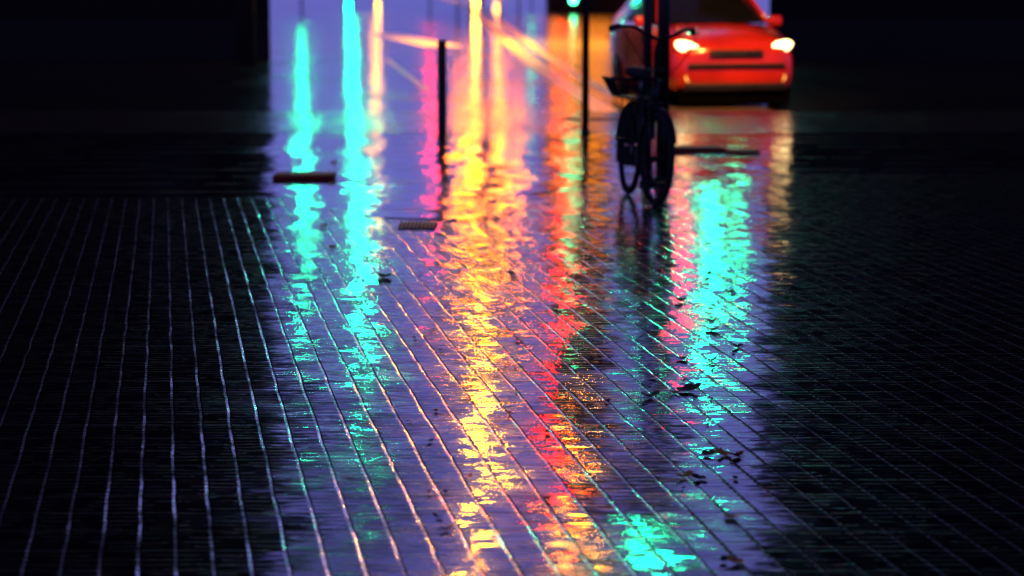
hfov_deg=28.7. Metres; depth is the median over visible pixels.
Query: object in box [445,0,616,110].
painted line
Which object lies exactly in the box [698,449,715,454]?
fallen leaf
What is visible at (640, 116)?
bicycle
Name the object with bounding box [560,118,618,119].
kerbstone
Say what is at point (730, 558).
fallen leaf
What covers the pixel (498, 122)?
kerb
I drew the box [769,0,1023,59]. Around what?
apartment building
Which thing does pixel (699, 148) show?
kerbstone
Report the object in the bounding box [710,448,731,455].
fallen leaf
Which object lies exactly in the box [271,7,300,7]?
painted line
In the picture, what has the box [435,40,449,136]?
bollard
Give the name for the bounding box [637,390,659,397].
fallen leaf
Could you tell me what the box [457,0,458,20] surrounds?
street lamp
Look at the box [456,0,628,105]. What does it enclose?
painted line
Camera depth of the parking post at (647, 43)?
15.89 m
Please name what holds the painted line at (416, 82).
on the road
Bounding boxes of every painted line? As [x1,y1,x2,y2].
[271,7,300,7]
[370,34,464,46]
[385,59,429,89]
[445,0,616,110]
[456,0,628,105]
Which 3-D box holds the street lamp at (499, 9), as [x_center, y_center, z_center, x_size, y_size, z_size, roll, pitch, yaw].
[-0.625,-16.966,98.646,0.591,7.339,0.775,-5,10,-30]
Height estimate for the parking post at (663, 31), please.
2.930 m
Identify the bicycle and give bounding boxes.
[602,23,699,206]
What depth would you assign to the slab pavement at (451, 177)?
18.12 m
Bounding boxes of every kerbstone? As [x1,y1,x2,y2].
[272,172,335,179]
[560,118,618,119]
[675,145,724,151]
[725,149,759,153]
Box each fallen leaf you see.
[376,273,392,276]
[438,524,452,529]
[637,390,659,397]
[676,383,700,390]
[676,470,692,476]
[689,473,706,478]
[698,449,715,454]
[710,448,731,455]
[720,555,727,563]
[723,514,740,517]
[725,555,745,562]
[730,451,744,456]
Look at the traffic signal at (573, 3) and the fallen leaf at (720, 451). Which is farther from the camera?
the traffic signal at (573, 3)
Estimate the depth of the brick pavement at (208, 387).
8.08 m
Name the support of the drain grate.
on the brick pavement at (208, 387)
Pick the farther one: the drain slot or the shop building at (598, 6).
the shop building at (598, 6)
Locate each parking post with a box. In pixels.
[639,0,651,185]
[653,0,672,183]
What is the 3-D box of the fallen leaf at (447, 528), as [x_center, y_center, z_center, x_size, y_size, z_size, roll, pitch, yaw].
[-0.197,0.710,5.918,0.054,0.014,0.028,-8,9,-4]
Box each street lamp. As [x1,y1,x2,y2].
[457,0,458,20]
[499,0,500,18]
[518,0,519,18]
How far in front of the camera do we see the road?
37.15 m
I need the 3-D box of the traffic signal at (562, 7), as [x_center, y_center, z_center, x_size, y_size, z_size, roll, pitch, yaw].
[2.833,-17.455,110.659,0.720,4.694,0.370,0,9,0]
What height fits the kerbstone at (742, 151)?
0.030 m
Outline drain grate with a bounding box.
[398,222,437,228]
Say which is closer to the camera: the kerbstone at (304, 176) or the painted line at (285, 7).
the kerbstone at (304, 176)
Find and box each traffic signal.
[562,0,563,14]
[567,0,579,13]
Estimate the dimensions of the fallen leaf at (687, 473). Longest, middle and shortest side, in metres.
0.072 x 0.037 x 0.018 m
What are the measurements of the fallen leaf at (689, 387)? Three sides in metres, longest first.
0.122 x 0.104 x 0.020 m
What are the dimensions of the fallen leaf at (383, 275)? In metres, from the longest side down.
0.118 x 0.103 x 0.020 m
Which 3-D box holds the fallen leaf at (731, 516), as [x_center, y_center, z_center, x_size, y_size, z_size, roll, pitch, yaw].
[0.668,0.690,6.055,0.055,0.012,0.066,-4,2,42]
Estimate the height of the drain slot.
0.022 m
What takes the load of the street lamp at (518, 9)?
on the car lane
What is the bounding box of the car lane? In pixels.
[454,0,772,110]
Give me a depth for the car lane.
58.16 m
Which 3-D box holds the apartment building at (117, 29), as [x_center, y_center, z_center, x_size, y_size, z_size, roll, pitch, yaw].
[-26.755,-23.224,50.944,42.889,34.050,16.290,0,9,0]
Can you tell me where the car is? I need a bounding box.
[609,0,792,104]
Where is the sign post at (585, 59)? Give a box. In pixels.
[580,0,589,132]
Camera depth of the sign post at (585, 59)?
21.55 m
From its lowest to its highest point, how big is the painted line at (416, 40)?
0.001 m
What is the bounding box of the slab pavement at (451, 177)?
[0,133,1023,219]
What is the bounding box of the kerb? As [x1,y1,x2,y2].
[0,111,1023,132]
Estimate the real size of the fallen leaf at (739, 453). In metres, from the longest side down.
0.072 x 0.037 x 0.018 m
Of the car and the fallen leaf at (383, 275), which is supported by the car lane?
the car
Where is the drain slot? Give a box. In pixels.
[384,217,500,219]
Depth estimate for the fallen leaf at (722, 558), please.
5.61 m
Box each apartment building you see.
[0,0,270,59]
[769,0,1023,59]
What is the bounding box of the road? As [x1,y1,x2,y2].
[0,0,1023,110]
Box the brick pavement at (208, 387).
[0,173,1023,575]
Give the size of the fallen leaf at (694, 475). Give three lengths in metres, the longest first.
0.070 x 0.061 x 0.013 m
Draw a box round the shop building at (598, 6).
[546,0,627,12]

